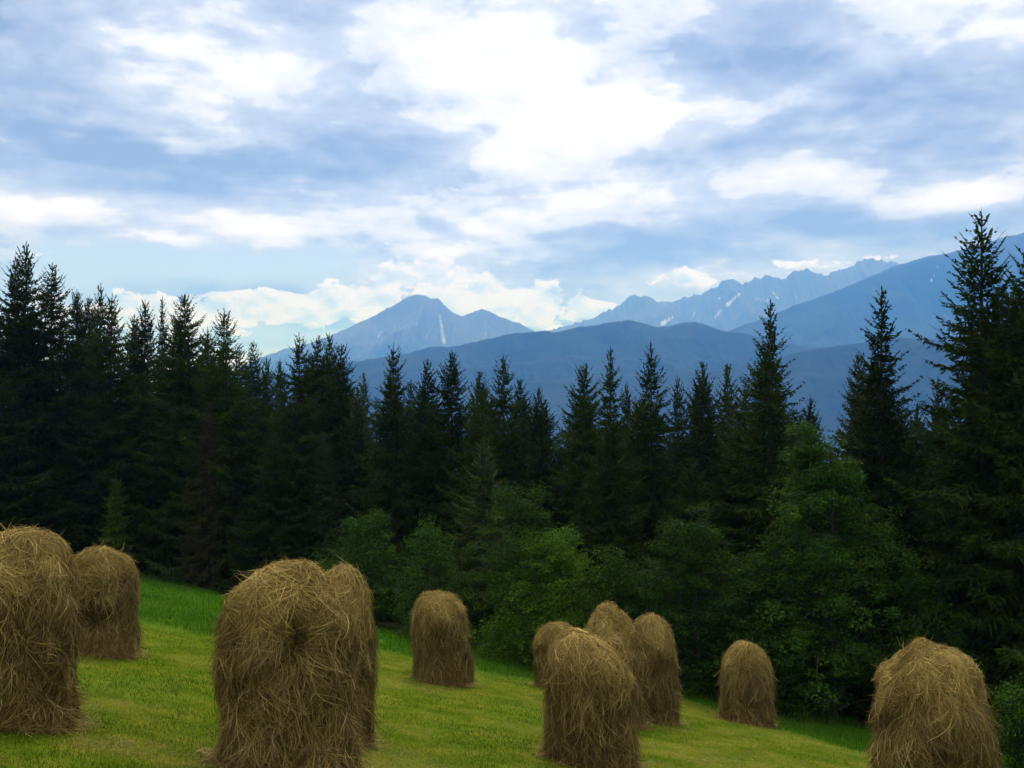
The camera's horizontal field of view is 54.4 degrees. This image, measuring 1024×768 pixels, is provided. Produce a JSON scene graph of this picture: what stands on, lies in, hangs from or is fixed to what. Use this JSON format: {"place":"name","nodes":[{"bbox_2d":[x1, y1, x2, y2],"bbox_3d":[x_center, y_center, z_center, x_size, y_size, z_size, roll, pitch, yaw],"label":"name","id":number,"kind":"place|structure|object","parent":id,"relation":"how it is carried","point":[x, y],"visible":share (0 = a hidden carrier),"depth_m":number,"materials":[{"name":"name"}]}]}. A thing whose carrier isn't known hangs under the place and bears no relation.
{"place":"outdoors","nodes":[
{"label":"outdoors","id":0,"kind":"place"},
{"bbox_2d":[0,576,1022,767],"bbox_3d":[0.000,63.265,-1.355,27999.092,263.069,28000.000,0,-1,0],"label":"ground","id":1,"kind":"structure","parent":0,"point":[395,690],"depth_m":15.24,"materials":[{"name":"plant"}]},
{"bbox_2d":[0,304,59,534],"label":"spruce tree","id":2,"kind":"object","parent":1,"relation":"on","point":[2,338],"visible":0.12,"depth_m":40.02,"materials":[{"name":"green plant"}]},
{"bbox_2d":[0,311,85,545],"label":"spruce tree","id":3,"kind":"object","parent":1,"relation":"on","point":[8,504],"visible":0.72,"depth_m":38.11,"materials":[{"name":"green plant"}]},
{"bbox_2d":[0,241,86,516],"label":"spruce tree","id":4,"kind":"object","parent":1,"relation":"on","point":[28,272],"visible":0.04,"depth_m":42.90,"materials":[{"name":"green plant"}]},
{"bbox_2d":[0,257,99,558],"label":"spruce tree","id":5,"kind":"object","parent":1,"relation":"on","point":[17,353],"visible":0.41,"depth_m":40.75,"materials":[{"name":"green plant"}]},
{"bbox_2d":[0,520,108,738],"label":"haystack","id":6,"kind":"object","parent":1,"relation":"on","point":[39,640],"visible":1,"depth_m":9.66,"materials":[{"name":"plant"}]},
{"bbox_2d":[0,263,118,548],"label":"spruce tree","id":7,"kind":"object","parent":1,"relation":"on","point":[54,429],"visible":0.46,"depth_m":41.58,"materials":[{"name":"green plant"}]},
{"bbox_2d":[24,437,103,558],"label":"spruce tree","id":8,"kind":"object","parent":1,"relation":"on","point":[66,469],"visible":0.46,"depth_m":40.39,"materials":[{"name":"green plant"}]},
{"bbox_2d":[56,290,104,471],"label":"spruce tree","id":9,"kind":"object","parent":1,"relation":"on","point":[79,332],"visible":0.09,"depth_m":45.93,"materials":[{"name":"green plant"}]},
{"bbox_2d":[73,295,109,408],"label":"spruce tree","id":10,"kind":"object","parent":1,"relation":"on","point":[86,313],"visible":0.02,"depth_m":47.86,"materials":[{"name":"green plant"}]},
{"bbox_2d":[69,284,125,538],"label":"spruce tree","id":11,"kind":"object","parent":1,"relation":"on","point":[99,322],"visible":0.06,"depth_m":43.84,"materials":[{"name":"green plant"}]},
{"bbox_2d":[36,294,179,558],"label":"spruce tree","id":12,"kind":"object","parent":1,"relation":"on","point":[103,421],"visible":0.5,"depth_m":41.35,"materials":[{"name":"green plant"}]},
{"bbox_2d":[73,544,158,660],"bbox_3d":[-6.562,3.471,16.082,1.862,2.119,1.753,0,-1,0],"label":"haystack","id":13,"kind":"object","parent":1,"relation":"on","point":[109,593],"visible":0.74,"depth_m":15.74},
{"bbox_2d":[92,475,146,570],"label":"spruce tree","id":14,"kind":"object","parent":1,"relation":"on","point":[112,540],"visible":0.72,"depth_m":39.48,"materials":[{"name":"green plant"}]},
{"bbox_2d":[118,315,148,408],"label":"spruce tree","id":15,"kind":"object","parent":1,"relation":"on","point":[131,336],"visible":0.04,"depth_m":49.91,"materials":[{"name":"green plant"}]},
{"bbox_2d":[95,300,178,566],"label":"spruce tree","id":16,"kind":"object","parent":1,"relation":"on","point":[138,365],"visible":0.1,"depth_m":43.89,"materials":[{"name":"green plant"}]},
{"bbox_2d":[84,370,193,576],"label":"spruce tree","id":17,"kind":"object","parent":1,"relation":"on","point":[149,418],"visible":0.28,"depth_m":41.36,"materials":[{"name":"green plant"}]},
{"bbox_2d":[149,296,178,446],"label":"spruce tree","id":18,"kind":"object","parent":1,"relation":"on","point":[161,326],"visible":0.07,"depth_m":46.97,"materials":[{"name":"green plant"}]},
{"bbox_2d":[93,295,247,581],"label":"spruce tree","id":19,"kind":"object","parent":1,"relation":"on","point":[174,431],"visible":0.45,"depth_m":40.38,"materials":[{"name":"green plant"}]},
{"bbox_2d":[141,320,204,420],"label":"spruce tree","id":20,"kind":"object","parent":1,"relation":"on","point":[173,356],"depth_m":50.02,"materials":[{"name":"green plant"}]},
{"bbox_2d":[160,325,245,576],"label":"spruce tree","id":21,"kind":"object","parent":1,"relation":"on","point":[208,359],"visible":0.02,"depth_m":44.08,"materials":[{"name":"green plant"}]},
{"bbox_2d":[172,401,238,590],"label":"spruce tree","id":22,"kind":"object","parent":1,"relation":"on","point":[206,558],"visible":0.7,"depth_m":38.24,"materials":[{"name":"green plant"}]},
{"bbox_2d":[143,308,269,590],"bbox_3d":[-11.592,3.250,39.993,5.545,12.888,7.210,0,-1,11],"label":"spruce tree","id":23,"kind":"object","parent":1,"relation":"on","point":[232,433],"visible":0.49,"depth_m":39.37,"materials":[{"name":"green plant"}]},
{"bbox_2d":[231,351,255,397],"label":"spruce tree","id":24,"kind":"object","parent":1,"relation":"on","point":[238,364],"visible":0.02,"depth_m":52.92,"materials":[{"name":"green plant"}]},
{"bbox_2d":[195,398,306,588],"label":"spruce tree","id":25,"kind":"object","parent":1,"relation":"on","point":[262,444],"visible":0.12,"depth_m":39.89,"materials":[{"name":"green plant"}]},
{"bbox_2d":[238,341,276,472],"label":"spruce tree","id":26,"kind":"object","parent":1,"relation":"on","point":[257,391],"visible":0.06,"depth_m":46.99,"materials":[{"name":"green plant"}]},
{"bbox_2d":[209,434,317,593],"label":"spruce tree","id":27,"kind":"object","parent":1,"relation":"on","point":[270,530],"visible":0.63,"depth_m":36.79,"materials":[{"name":"green plant"}]},
{"bbox_2d":[257,357,280,438],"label":"spruce tree","id":28,"kind":"object","parent":1,"relation":"on","point":[271,404],"visible":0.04,"depth_m":48.86,"materials":[{"name":"green plant"}]},
{"bbox_2d":[177,557,385,767],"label":"haystack","id":29,"kind":"object","parent":1,"relation":"on","point":[285,660],"visible":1,"depth_m":9.61,"materials":[{"name":"plant"}]},
{"bbox_2d":[269,361,296,430],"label":"spruce tree","id":30,"kind":"object","parent":1,"relation":"on","point":[281,385],"visible":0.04,"depth_m":51.95,"materials":[{"name":"green plant"}]},
{"bbox_2d":[221,334,359,580],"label":"spruce tree","id":31,"kind":"object","parent":1,"relation":"on","point":[299,455],"visible":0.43,"depth_m":38.54,"materials":[{"name":"green plant"}]},
{"bbox_2d":[276,335,351,482],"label":"spruce tree","id":32,"kind":"object","parent":1,"relation":"on","point":[320,373],"visible":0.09,"depth_m":41.84,"materials":[{"name":"green plant"}]},
{"bbox_2d":[290,432,350,571],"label":"spruce tree","id":33,"kind":"object","parent":1,"relation":"on","point":[323,533],"visible":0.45,"depth_m":37.73,"materials":[{"name":"green plant"}]},
{"bbox_2d":[294,344,380,559],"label":"spruce tree","id":34,"kind":"object","parent":1,"relation":"on","point":[340,406],"visible":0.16,"depth_m":40.75,"materials":[{"name":"green plant"}]},
{"bbox_2d":[311,333,365,509],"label":"spruce tree","id":35,"kind":"object","parent":1,"relation":"on","point":[328,357],"visible":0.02,"depth_m":43.95,"materials":[{"name":"green plant"}]},
{"bbox_2d":[320,388,389,568],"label":"spruce tree","id":36,"kind":"object","parent":1,"relation":"on","point":[357,479],"visible":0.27,"depth_m":39.35,"materials":[{"name":"green plant"}]},
{"bbox_2d":[326,556,390,750],"bbox_3d":[-2.202,3.304,12.275,1.582,2.439,1.733,0,-1,0],"label":"haystack","id":37,"kind":"object","parent":1,"relation":"on","point":[348,580],"visible":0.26,"depth_m":11.99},
{"bbox_2d":[355,372,380,485],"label":"spruce tree","id":38,"kind":"object","parent":1,"relation":"on","point":[362,389],"visible":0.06,"depth_m":44.92,"materials":[{"name":"green plant"}]},
{"bbox_2d":[304,505,440,626],"bbox_3d":[-4.668,5.917,31.994,4.931,4.071,4.564,0,-1,4],"label":"leafy bush","id":39,"kind":"object","parent":1,"relation":"on","point":[374,531],"visible":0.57,"depth_m":32.01,"materials":[{"name":"green plant"}]},
{"bbox_2d":[231,294,534,380],"bbox_3d":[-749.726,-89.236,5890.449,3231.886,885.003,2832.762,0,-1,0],"label":"mountain","id":40,"kind":"structure","parent":1,"relation":"on","point":[413,323],"depth_m":5726.16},
{"bbox_2d":[338,342,434,624],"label":"spruce tree","id":41,"kind":"object","parent":1,"relation":"on","point":[386,499],"visible":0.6,"depth_m":36.54,"materials":[{"name":"green plant"}]},
{"bbox_2d":[368,372,415,483],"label":"spruce tree","id":42,"kind":"object","parent":1,"relation":"on","point":[377,412],"depth_m":47.09,"materials":[{"name":"green plant"}]},
{"bbox_2d":[385,383,422,478],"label":"spruce tree","id":43,"kind":"object","parent":1,"relation":"on","point":[410,391],"visible":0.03,"depth_m":44.02,"materials":[{"name":"green plant"}]},
{"bbox_2d":[370,358,456,613],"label":"spruce tree","id":44,"kind":"object","parent":1,"relation":"on","point":[427,445],"visible":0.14,"depth_m":38.82,"materials":[{"name":"green plant"}]},
{"bbox_2d":[369,512,485,643],"bbox_3d":[-2.535,5.773,29.245,3.831,3.990,3.285,0,-1,1],"label":"leafy bush","id":45,"kind":"object","parent":1,"relation":"on","point":[435,549],"visible":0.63,"depth_m":29.03,"materials":[{"name":"green plant"}]},
{"bbox_2d":[381,350,490,621],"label":"spruce tree","id":46,"kind":"object","parent":1,"relation":"on","point":[455,427],"visible":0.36,"depth_m":36.58,"materials":[{"name":"green plant"}]},
{"bbox_2d":[401,589,483,687],"bbox_3d":[-1.471,5.089,19.948,1.914,2.041,1.916,0,-1,0],"label":"haystack","id":47,"kind":"object","parent":1,"relation":"on","point":[439,643],"visible":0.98,"depth_m":19.50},
{"bbox_2d":[413,403,513,628],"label":"spruce tree","id":48,"kind":"object","parent":1,"relation":"on","point":[470,458],"visible":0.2,"depth_m":34.13,"materials":[{"name":"green plant"}]},
{"bbox_2d":[455,372,495,453],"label":"spruce tree","id":49,"kind":"object","parent":1,"relation":"on","point":[481,392],"visible":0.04,"depth_m":40.82,"materials":[{"name":"green plant"}]},
{"bbox_2d":[449,401,519,532],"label":"spruce tree","id":50,"kind":"object","parent":1,"relation":"on","point":[488,414],"visible":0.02,"depth_m":38.69,"materials":[{"name":"green plant"}]},
{"bbox_2d":[437,438,536,646],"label":"spruce tree","id":51,"kind":"object","parent":1,"relation":"on","point":[476,511],"visible":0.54,"depth_m":30.71,"materials":[{"name":"green plant"}]},
{"bbox_2d":[448,355,533,572],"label":"spruce tree","id":52,"kind":"object","parent":1,"relation":"on","point":[502,441],"visible":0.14,"depth_m":36.70,"materials":[{"name":"green plant"}]},
{"bbox_2d":[182,320,819,441],"bbox_3d":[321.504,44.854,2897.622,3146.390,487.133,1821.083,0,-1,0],"label":"mountain","id":53,"kind":"structure","parent":1,"relation":"on","point":[676,346],"depth_m":2895.70,"materials":[{"name":"stone"}]},
{"bbox_2d":[468,615,533,664],"bbox_3d":[-0.226,6.939,26.736,2.199,1.433,2.222,1,-1,-32],"label":"leafy bush","id":54,"kind":"object","parent":1,"relation":"on","point":[498,648],"visible":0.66,"depth_m":26.76,"materials":[{"name":"green plant"}]},
{"bbox_2d":[498,379,534,471],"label":"spruce tree","id":55,"kind":"object","parent":1,"relation":"on","point":[523,413],"visible":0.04,"depth_m":39.87,"materials":[{"name":"green plant"}]},
{"bbox_2d":[463,479,575,660],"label":"leafy tree","id":56,"kind":"object","parent":1,"relation":"on","point":[504,565],"visible":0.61,"depth_m":27.26,"materials":[{"name":"green plant"}]},
{"bbox_2d":[499,386,567,609],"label":"spruce tree","id":57,"kind":"object","parent":1,"relation":"on","point":[537,423],"visible":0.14,"depth_m":35.83,"materials":[{"name":"green plant"}]},
{"bbox_2d":[498,399,577,611],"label":"spruce tree","id":58,"kind":"object","parent":1,"relation":"on","point":[550,424],"visible":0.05,"depth_m":36.99,"materials":[{"name":"green plant"}]},
{"bbox_2d":[491,436,591,639],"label":"spruce tree","id":59,"kind":"object","parent":1,"relation":"on","point":[537,473],"visible":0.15,"depth_m":33.17,"materials":[{"name":"green plant"}]},
{"bbox_2d":[456,522,629,669],"bbox_3d":[0.813,5.771,26.800,4.455,4.147,4.284,1,-2,-42],"label":"leafy bush","id":60,"kind":"object","parent":1,"relation":"on","point":[559,556],"visible":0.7,"depth_m":26.32,"materials":[{"name":"green plant"}]},
{"bbox_2d":[529,619,573,687],"bbox_3d":[1.023,6.071,22.206,1.658,1.812,1.626,0,-1,0],"label":"haystack","id":61,"kind":"object","parent":1,"relation":"on","point":[545,636],"visible":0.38,"depth_m":21.98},
{"bbox_2d":[412,355,743,395],"bbox_3d":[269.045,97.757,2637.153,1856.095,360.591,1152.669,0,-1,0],"label":"mountain","id":62,"kind":"structure","parent":1,"relation":"on","point":[556,368],"depth_m":2697.78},
{"bbox_2d":[553,404,602,527],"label":"spruce tree","id":63,"kind":"object","parent":1,"relation":"on","point":[560,459],"depth_m":36.94,"materials":[{"name":"green plant"}]},
{"bbox_2d":[506,363,650,637],"bbox_3d":[2.332,4.641,32.928,5.443,10.719,5.985,-1,-2,40],"label":"spruce tree","id":64,"kind":"object","parent":1,"relation":"on","point":[573,439],"visible":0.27,"depth_m":32.74,"materials":[{"name":"green plant"}]},
{"bbox_2d":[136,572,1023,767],"bbox_3d":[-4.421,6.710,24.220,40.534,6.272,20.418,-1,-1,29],"label":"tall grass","id":65,"kind":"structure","parent":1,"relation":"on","point":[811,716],"depth_m":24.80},
{"bbox_2d":[523,624,655,767],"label":"haystack","id":66,"kind":"object","parent":1,"relation":"on","point":[591,705],"visible":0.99,"depth_m":12.93,"materials":[{"name":"plant"}]},
{"bbox_2d":[571,347,643,599],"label":"spruce tree","id":67,"kind":"object","parent":1,"relation":"on","point":[610,399],"visible":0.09,"depth_m":33.97,"materials":[{"name":"green plant"}]},
{"bbox_2d":[559,543,665,628],"bbox_3d":[2.903,6.224,27.057,3.140,3.902,4.201,0,-1,10],"label":"leafy bush","id":68,"kind":"object","parent":1,"relation":"on","point":[617,569],"visible":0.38,"depth_m":26.73,"materials":[{"name":"green plant"}]},
{"bbox_2d":[557,410,684,682],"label":"spruce tree","id":69,"kind":"object","parent":1,"relation":"on","point":[607,532],"visible":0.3,"depth_m":29.99,"materials":[{"name":"green plant"}]},
{"bbox_2d":[584,597,663,730],"bbox_3d":[1.670,4.925,17.584,2.034,2.418,2.006,0,-1,0],"label":"haystack","id":70,"kind":"object","parent":1,"relation":"on","point":[615,625],"visible":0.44,"depth_m":17.32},
{"bbox_2d":[613,384,637,478],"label":"spruce tree","id":71,"kind":"object","parent":1,"relation":"on","point":[625,409],"visible":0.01,"depth_m":38.95,"materials":[{"name":"green plant"}]},
{"bbox_2d":[592,341,697,616],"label":"spruce tree","id":72,"kind":"object","parent":1,"relation":"on","point":[649,494],"visible":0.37,"depth_m":32.71,"materials":[{"name":"green plant"}]},
{"bbox_2d":[620,397,679,541],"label":"spruce tree","id":73,"kind":"object","parent":1,"relation":"on","point":[632,440],"visible":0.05,"depth_m":37.26,"materials":[{"name":"green plant"}]},
{"bbox_2d":[633,612,692,728],"bbox_3d":[2.727,5.343,18.704,1.609,2.291,1.756,0,-1,0],"label":"haystack","id":74,"kind":"object","parent":1,"relation":"on","point":[662,696],"visible":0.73,"depth_m":18.38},
{"bbox_2d":[653,377,699,541],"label":"spruce tree","id":75,"kind":"object","parent":1,"relation":"on","point":[676,407],"visible":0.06,"depth_m":36.82,"materials":[{"name":"green plant"}]},
{"bbox_2d":[403,338,973,488],"bbox_3d":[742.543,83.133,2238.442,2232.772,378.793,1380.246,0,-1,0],"label":"mountain","id":76,"kind":"structure","parent":1,"relation":"on","point":[822,373],"depth_m":2208.47,"materials":[{"name":"stone"}]},
{"bbox_2d":[646,457,738,688],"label":"spruce tree","id":77,"kind":"object","parent":1,"relation":"on","point":[693,494],"visible":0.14,"depth_m":29.87,"materials":[{"name":"green plant"}]},
{"bbox_2d":[666,378,722,494],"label":"spruce tree","id":78,"kind":"object","parent":1,"relation":"on","point":[686,417],"visible":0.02,"depth_m":40.05,"materials":[{"name":"green plant"}]},
{"bbox_2d":[616,498,773,700],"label":"leafy tree","id":79,"kind":"object","parent":1,"relation":"on","point":[699,543],"visible":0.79,"depth_m":25.98,"materials":[{"name":"green plant"}]},
{"bbox_2d":[636,361,758,646],"bbox_3d":[6.542,5.372,33.735,5.967,12.486,5.781,0,-1,16],"label":"spruce tree","id":80,"kind":"object","parent":1,"relation":"on","point":[708,443],"visible":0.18,"depth_m":33.82,"materials":[{"name":"green plant"}]},
{"bbox_2d":[549,258,898,331],"bbox_3d":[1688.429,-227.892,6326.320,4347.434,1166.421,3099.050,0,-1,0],"label":"mountain","id":81,"kind":"structure","parent":1,"relation":"on","point":[727,305],"depth_m":6361.56,"materials":[{"name":"stone"}]},
{"bbox_2d":[704,363,747,556],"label":"spruce tree","id":82,"kind":"object","parent":1,"relation":"on","point":[727,399],"visible":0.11,"depth_m":34.83,"materials":[{"name":"green plant"}]},
{"bbox_2d":[679,385,815,690],"bbox_3d":[7.589,5.460,31.813,5.918,11.009,7.694,0,-1,1],"label":"spruce tree","id":83,"kind":"object","parent":1,"relation":"on","point":[725,496],"visible":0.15,"depth_m":31.80,"materials":[{"name":"green plant"}]},
{"bbox_2d":[709,640,785,729],"bbox_3d":[5.107,6.557,21.741,1.863,2.070,1.787,0,-1,0],"label":"haystack","id":84,"kind":"object","parent":1,"relation":"on","point":[746,688],"visible":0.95,"depth_m":21.37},
{"bbox_2d":[675,522,841,714],"bbox_3d":[6.328,6.121,25.950,4.222,5.075,4.237,1,-2,-44],"label":"leafy bush","id":85,"kind":"object","parent":1,"relation":"on","point":[759,593],"visible":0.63,"depth_m":25.55,"materials":[{"name":"green plant"}]},
{"bbox_2d":[720,347,822,535],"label":"spruce tree","id":86,"kind":"object","parent":1,"relation":"on","point":[759,362],"visible":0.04,"depth_m":39.23,"materials":[{"name":"green plant"}]},
{"bbox_2d":[700,298,854,710],"bbox_3d":[7.797,3.976,29.946,4.925,13.177,5.357,1,-2,-36],"label":"spruce tree","id":87,"kind":"object","parent":1,"relation":"on","point":[760,483],"visible":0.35,"depth_m":29.83,"materials":[{"name":"green plant"}]},
{"bbox_2d":[778,422,809,536],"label":"spruce tree","id":88,"kind":"object","parent":1,"relation":"on","point":[795,440],"visible":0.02,"depth_m":34.72,"materials":[{"name":"green plant"}]},
{"bbox_2d":[793,398,833,471],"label":"spruce tree","id":89,"kind":"object","parent":1,"relation":"on","point":[810,417],"visible":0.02,"depth_m":37.82,"materials":[{"name":"green plant"}]},
{"bbox_2d":[709,419,983,726],"bbox_3d":[8.105,4.859,25.517,6.071,7.931,5.716,1,-1,-31],"label":"leafy tree","id":90,"kind":"object","parent":1,"relation":"on","point":[837,669],"visible":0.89,"depth_m":25.15,"materials":[{"name":"green plant"}]},
{"bbox_2d":[808,353,887,707],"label":"spruce tree","id":91,"kind":"object","parent":1,"relation":"on","point":[853,394],"visible":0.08,"depth_m":30.87,"materials":[{"name":"green plant"}]},
{"bbox_2d":[818,359,915,464],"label":"spruce tree","id":92,"kind":"object","parent":1,"relation":"on","point":[903,397],"depth_m":37.28,"materials":[{"name":"green plant"}]},
{"bbox_2d":[824,363,911,507],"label":"spruce tree","id":93,"kind":"object","parent":1,"relation":"on","point":[847,452],"visible":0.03,"depth_m":33.81,"materials":[{"name":"green plant"}]},
{"bbox_2d":[726,233,1023,347],"bbox_3d":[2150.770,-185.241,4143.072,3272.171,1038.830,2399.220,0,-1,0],"label":"mountain","id":94,"kind":"structure","parent":1,"relation":"on","point":[914,289],"depth_m":4148.47,"materials":[{"name":"stone"}]},
{"bbox_2d":[804,285,962,718],"bbox_3d":[10.424,3.895,27.947,5.283,13.428,5.746,1,-2,-45],"label":"spruce tree","id":95,"kind":"object","parent":1,"relation":"on","point":[882,490],"visible":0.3,"depth_m":27.71,"materials":[{"name":"green plant"}]},
{"bbox_2d":[840,406,962,706],"bbox_3d":[11.653,6.041,30.166,6.292,10.920,6.494,0,-1,-1],"label":"spruce tree","id":96,"kind":"object","parent":1,"relation":"on","point":[910,444],"visible":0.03,"depth_m":30.00,"materials":[{"name":"green plant"}]},
{"bbox_2d":[908,400,930,505],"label":"spruce tree","id":97,"kind":"object","parent":1,"relation":"on","point":[921,423],"visible":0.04,"depth_m":35.82,"materials":[{"name":"green plant"}]},
{"bbox_2d":[840,205,1023,735],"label":"spruce tree","id":98,"kind":"object","parent":1,"relation":"on","point":[966,429],"visible":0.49,"depth_m":25.69,"materials":[{"name":"green plant"}]},
{"bbox_2d":[843,550,1023,722],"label":"leafy bush","id":99,"kind":"object","parent":1,"relation":"on","point":[918,624],"visible":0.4,"depth_m":24.68,"materials":[{"name":"green plant"}]},
{"bbox_2d":[860,635,1007,767],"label":"haystack","id":100,"kind":"object","parent":1,"relation":"on","point":[930,708],"visible":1,"depth_m":12.04,"materials":[{"name":"plant"}]},
{"bbox_2d":[907,378,965,568],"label":"spruce tree","id":101,"kind":"object","parent":1,"relation":"on","point":[937,401],"visible":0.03,"depth_m":32.93,"materials":[{"name":"green plant"}]},
{"bbox_2d":[917,292,1007,571],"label":"spruce tree","id":102,"kind":"object","parent":1,"relation":"on","point":[943,382],"visible":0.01,"depth_m":32.78,"materials":[{"name":"green plant"}]},
{"bbox_2d":[906,246,1023,751],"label":"spruce tree","id":103,"kind":"object","parent":1,"relation":"on","point":[1012,548],"visible":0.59,"depth_m":24.65,"materials":[{"name":"green plant"}]},
{"bbox_2d":[924,322,1023,671],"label":"spruce tree","id":104,"kind":"object","parent":1,"relation":"on","point":[968,476],"visible":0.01,"depth_m":28.02,"materials":[{"name":"green plant"}]},
{"bbox_2d":[987,672,1023,767],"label":"leafy bush","id":105,"kind":"object","parent":1,"relation":"on","point":[1013,719],"visible":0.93,"depth_m":19.47,"materials":[{"name":"green plant"}]},
{"bbox_2d":[0,0,1023,392],"label":"sky","id":106,"kind":"structure","parent":0,"point":[311,169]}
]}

